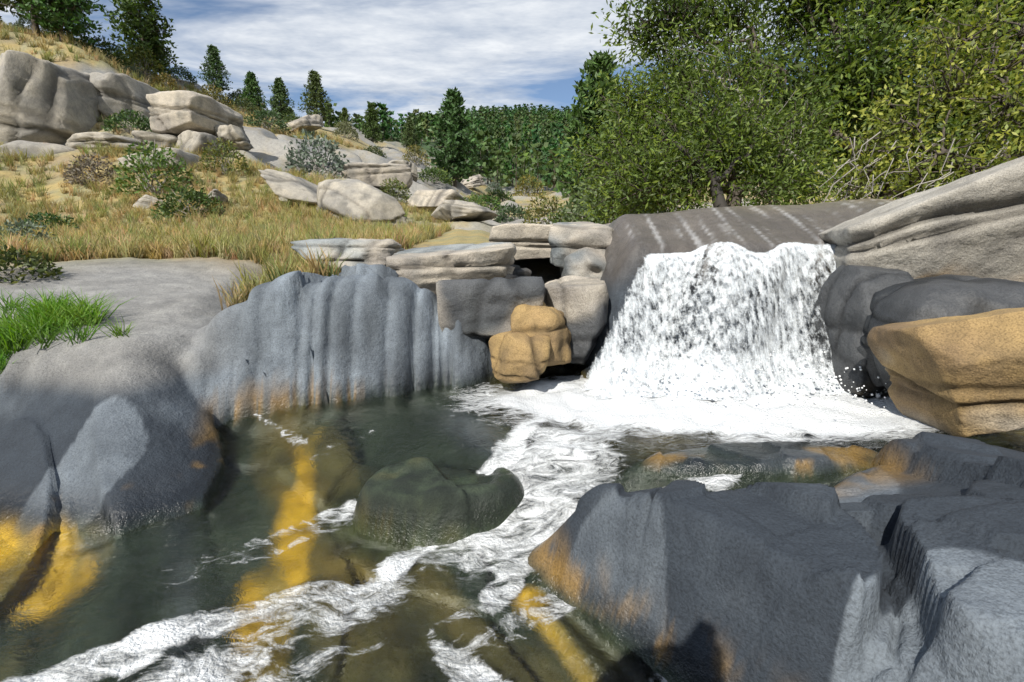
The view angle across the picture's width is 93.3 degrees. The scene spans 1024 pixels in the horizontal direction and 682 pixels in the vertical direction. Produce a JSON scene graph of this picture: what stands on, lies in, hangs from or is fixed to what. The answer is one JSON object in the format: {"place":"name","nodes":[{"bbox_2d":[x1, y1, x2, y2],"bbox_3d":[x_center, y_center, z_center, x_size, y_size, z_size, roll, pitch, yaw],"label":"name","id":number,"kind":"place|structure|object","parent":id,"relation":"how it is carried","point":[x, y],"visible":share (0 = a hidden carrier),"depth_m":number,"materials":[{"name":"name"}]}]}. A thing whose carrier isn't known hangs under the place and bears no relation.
{"place":"outdoors","nodes":[
{"label":"outdoors","id":0,"kind":"place"},
{"bbox_2d":[0,0,1022,128],"label":"sky","id":1,"kind":"structure","parent":0,"point":[403,55],"materials":[{"name":"blue"}]},
{"bbox_2d":[0,28,1023,681],"bbox_3d":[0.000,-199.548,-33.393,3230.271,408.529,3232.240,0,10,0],"label":"ground","id":2,"kind":"structure","parent":0,"point":[900,560],"depth_m":3.21,"materials":[{"name":"grey stone"}]},
{"bbox_2d":[0,140,75,158],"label":"rock","id":3,"kind":"object","parent":2,"relation":"on","point":[30,147],"visible":0.12,"depth_m":21.79,"materials":[{"name":"grey stone"}]},
{"bbox_2d":[0,50,100,143],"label":"boulder","id":4,"kind":"object","parent":2,"relation":"on","point":[45,101],"visible":0.6,"depth_m":23.74,"materials":[{"name":"grey stone"}]},
{"bbox_2d":[0,285,136,373],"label":"green grass","id":5,"kind":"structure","parent":2,"relation":"on","point":[44,318],"depth_m":4.19,"materials":[{"name":"green plant"}]},
{"bbox_2d":[65,132,146,151],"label":"rock","id":6,"kind":"object","parent":2,"relation":"on","point":[77,139],"visible":0.41,"depth_m":23.28,"materials":[{"name":"grey stone"}]},
{"bbox_2d":[84,72,159,121],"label":"boulder","id":7,"kind":"object","parent":2,"relation":"on","point":[121,91],"visible":0.33,"depth_m":26.83,"materials":[{"name":"grey stone"}]},
{"bbox_2d":[133,195,163,208],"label":"rock","id":8,"kind":"object","parent":2,"relation":"on","point":[144,201],"visible":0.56,"depth_m":17.17,"materials":[{"name":"grey stone"}]},
{"bbox_2d":[131,130,177,148],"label":"rock","id":9,"kind":"object","parent":2,"relation":"on","point":[160,140],"visible":0.41,"depth_m":24.40,"materials":[{"name":"grey stone"}]},
{"bbox_2d":[117,147,206,171],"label":"rock","id":10,"kind":"object","parent":2,"relation":"on","point":[188,156],"visible":0.16,"depth_m":21.13,"materials":[{"name":"grey stone"}]},
{"bbox_2d":[146,90,244,136],"bbox_3d":[-17.228,-12.200,26.873,3.661,2.160,4.700,0,10,0],"label":"boulder","id":11,"kind":"object","parent":2,"relation":"on","point":[176,113],"visible":0.69,"depth_m":25.01,"materials":[{"name":"grey stone"}]},
{"bbox_2d":[175,130,223,155],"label":"boulder","id":12,"kind":"object","parent":2,"relation":"on","point":[192,141],"visible":0.52,"depth_m":24.68,"materials":[{"name":"grey stone"}]},
{"bbox_2d":[208,189,227,205],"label":"boulder","id":13,"kind":"object","parent":2,"relation":"on","point":[217,193],"visible":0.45,"depth_m":16.06,"materials":[{"name":"grey stone"}]},
{"bbox_2d":[214,124,253,150],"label":"boulder","id":14,"kind":"object","parent":2,"relation":"on","point":[237,136],"visible":0.62,"depth_m":25.98,"materials":[{"name":"grey stone"}]},
{"bbox_2d":[0,20,491,309],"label":"dry grass","id":15,"kind":"structure","parent":2,"relation":"on","point":[259,241],"depth_m":13.63,"materials":[{"name":"yellow plant"}]},
{"bbox_2d":[259,169,317,207],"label":"boulder","id":16,"kind":"object","parent":2,"relation":"on","point":[287,186],"visible":0.62,"depth_m":16.91,"materials":[{"name":"grey stone"}]},
{"bbox_2d":[282,114,323,133],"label":"boulder","id":17,"kind":"object","parent":2,"relation":"on","point":[311,123],"visible":0.68,"depth_m":45.56,"materials":[{"name":"grey stone"}]},
{"bbox_2d":[0,0,635,205],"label":"pine tree","id":18,"kind":"object","parent":2,"relation":"on","point":[56,16],"visible":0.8,"depth_m":41.40,"materials":[{"name":"green plant"}]},
{"bbox_2d":[290,238,404,273],"bbox_3d":[-2.357,-1.238,7.163,1.585,0.546,1.946,0,10,0],"label":"tan rock","id":19,"kind":"object","parent":2,"relation":"on","point":[369,251],"visible":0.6,"depth_m":6.40,"materials":[{"name":"beige stone"}]},
{"bbox_2d":[0,14,705,283],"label":"bush","id":20,"kind":"object","parent":2,"relation":"on","point":[32,262],"visible":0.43,"depth_m":21.83,"materials":[{"name":"green plant"}]},
{"bbox_2d":[317,179,407,226],"bbox_3d":[-5.113,-4.559,16.196,2.451,1.918,2.983,-8,12,-39],"label":"boulder","id":21,"kind":"object","parent":2,"relation":"on","point":[356,198],"visible":0.74,"depth_m":15.45,"materials":[{"name":"grey stone"}]},
{"bbox_2d":[341,162,412,189],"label":"boulder","id":22,"kind":"object","parent":2,"relation":"on","point":[374,174],"visible":0.71,"depth_m":30.32,"materials":[{"name":"grey stone"}]},
{"bbox_2d":[388,160,417,181],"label":"boulder","id":23,"kind":"object","parent":2,"relation":"on","point":[413,170],"visible":0.31,"depth_m":40.16,"materials":[{"name":"grey stone"}]},
{"bbox_2d":[406,189,467,212],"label":"boulder","id":24,"kind":"object","parent":2,"relation":"on","point":[430,199],"visible":0.49,"depth_m":24.59,"materials":[{"name":"grey stone"}]},
{"bbox_2d":[386,242,516,293],"bbox_3d":[-0.735,-0.885,6.171,1.586,0.759,1.426,0,10,0],"label":"tan rock","id":25,"kind":"object","parent":2,"relation":"on","point":[428,268],"visible":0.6,"depth_m":5.56,"materials":[{"name":"beige stone"}]},
{"bbox_2d":[431,200,497,221],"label":"boulder","id":26,"kind":"object","parent":2,"relation":"on","point":[461,210],"visible":0.97,"depth_m":20.43,"materials":[{"name":"grey stone"}]},
{"bbox_2d":[461,174,484,188],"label":"boulder","id":27,"kind":"object","parent":2,"relation":"on","point":[476,181],"visible":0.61,"depth_m":60.72,"materials":[{"name":"grey stone"}]},
{"bbox_2d":[436,276,544,339],"bbox_3d":[-0.249,-0.363,5.616,1.176,0.795,1.192,0,10,0],"label":"rock","id":28,"kind":"object","parent":2,"relation":"on","point":[482,308],"visible":0.65,"depth_m":5.10,"materials":[{"name":"grey stone"}]},
{"bbox_2d":[502,264,531,278],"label":"rock","id":29,"kind":"object","parent":28,"relation":"on","point":[518,271],"visible":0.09,"depth_m":5.93,"materials":[{"name":"grey stone"}]},
{"bbox_2d":[488,330,550,382],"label":"orange rock","id":30,"kind":"object","parent":2,"relation":"on","point":[518,357],"visible":0.91,"depth_m":4.72,"materials":[{"name":"stone"}]},
{"bbox_2d":[489,223,576,260],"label":"tan rock","id":31,"kind":"object","parent":2,"relation":"on","point":[529,241],"visible":0.55,"depth_m":6.52,"materials":[{"name":"beige stone"}]},
{"bbox_2d":[510,302,570,365],"bbox_3d":[0.303,-0.102,5.299,0.717,0.694,0.970,0,10,0],"label":"rock","id":32,"kind":"object","parent":2,"relation":"on","point":[544,320],"visible":0.49,"depth_m":4.92,"materials":[{"name":"brown stone"}]},
{"bbox_2d":[545,275,587,305],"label":"rock","id":33,"kind":"object","parent":2,"relation":"on","point":[566,278],"visible":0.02,"depth_m":5.70,"materials":[{"name":"grey stone"}]},
{"bbox_2d":[544,277,608,364],"bbox_3d":[0.693,-0.212,5.603,0.825,1.032,0.896,0,10,0],"label":"dark rock","id":34,"kind":"object","parent":2,"relation":"on","point":[581,305],"visible":0.67,"depth_m":5.23,"materials":[{"name":"grey stone"}]},
{"bbox_2d":[548,221,613,268],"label":"tan rock","id":35,"kind":"object","parent":2,"relation":"on","point":[565,239],"visible":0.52,"depth_m":6.09,"materials":[{"name":"beige stone"}]},
{"bbox_2d":[560,247,606,278],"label":"rock","id":36,"kind":"object","parent":2,"relation":"on","point":[587,262],"visible":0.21,"depth_m":5.94,"materials":[{"name":"grey stone"}]},
{"bbox_2d":[569,152,710,223],"bbox_3d":[4.785,-5.307,17.977,5.563,4.514,7.018,0,10,0],"label":"bush","id":37,"kind":"object","parent":2,"relation":"on","point":[622,210],"visible":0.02,"depth_m":15.96,"materials":[{"name":"green plant"}]},
{"bbox_2d":[323,84,979,194],"bbox_3d":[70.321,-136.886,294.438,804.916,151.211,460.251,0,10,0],"label":"forest","id":38,"kind":"object","parent":2,"relation":"on","point":[502,141],"visible":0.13,"depth_m":152.26,"materials":[{"name":"green plant"}]},
{"bbox_2d":[549,10,874,222],"bbox_3d":[4.856,-5.120,11.652,7.600,5.716,5.462,-3,10,-16],"label":"bush","id":39,"kind":"object","parent":2,"relation":"on","point":[718,142],"visible":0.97,"depth_m":10.91,"materials":[{"name":"green plant"}]},
{"bbox_2d":[589,0,1023,204],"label":"tree","id":40,"kind":"object","parent":2,"relation":"on","point":[850,42],"visible":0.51,"depth_m":13.31,"materials":[{"name":"green plant"}]},
{"bbox_2d":[672,37,1008,207],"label":"bare branches","id":41,"kind":"object","parent":2,"relation":"on","point":[720,200],"visible":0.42,"depth_m":8.29,"materials":[{"name":"brown wood"}]},
{"bbox_2d":[802,265,913,397],"bbox_3d":[3.524,-0.074,4.920,0.708,1.426,0.963,0,10,0],"label":"foot rock","id":42,"kind":"object","parent":2,"relation":"on","point":[843,301],"visible":0.47,"depth_m":4.68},
{"bbox_2d":[796,0,1023,203],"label":"willow bush","id":43,"kind":"object","parent":2,"relation":"on","point":[961,42],"visible":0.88,"depth_m":7.80,"materials":[{"name":"green plant"}]},
{"bbox_2d":[818,156,1023,281],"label":"rock","id":44,"kind":"object","parent":2,"relation":"on","point":[971,225],"visible":0.45,"depth_m":4.57,"materials":[{"name":"grey stone"}]},
{"bbox_2d":[857,274,1023,389],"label":"dark rock","id":45,"kind":"object","parent":2,"relation":"on","point":[945,295],"visible":0.32,"depth_m":3.93,"materials":[{"name":"grey stone"}]},
{"bbox_2d":[867,307,1023,436],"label":"orange rock","id":46,"kind":"object","parent":2,"relation":"on","point":[960,376],"visible":0.97,"depth_m":3.41,"materials":[{"name":"stone"}]},
{"bbox_2d":[0,364,1023,681],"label":"water stream","id":47,"kind":"structure","parent":0,"point":[268,562],"depth_m":2.74,"materials":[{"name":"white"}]},
{"bbox_2d":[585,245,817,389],"bbox_3d":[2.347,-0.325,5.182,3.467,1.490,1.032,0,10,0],"label":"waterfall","id":48,"kind":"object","parent":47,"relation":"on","point":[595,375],"visible":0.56,"depth_m":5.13,"materials":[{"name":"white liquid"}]},
{"bbox_2d":[594,242,856,399],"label":"waterfall","id":49,"kind":"object","parent":47,"relation":"on","point":[616,389],"visible":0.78,"depth_m":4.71,"materials":[{"name":"white liquid"}]},
{"bbox_2d":[610,342,890,416],"bbox_3d":[2.493,0.335,4.447,3.027,0.486,1.275,0,10,0],"label":"water spray","id":50,"kind":"object","parent":47,"relation":"on","point":[661,379],"visible":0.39,"depth_m":4.63,"materials":[{"name":"white liquid"}]}
]}

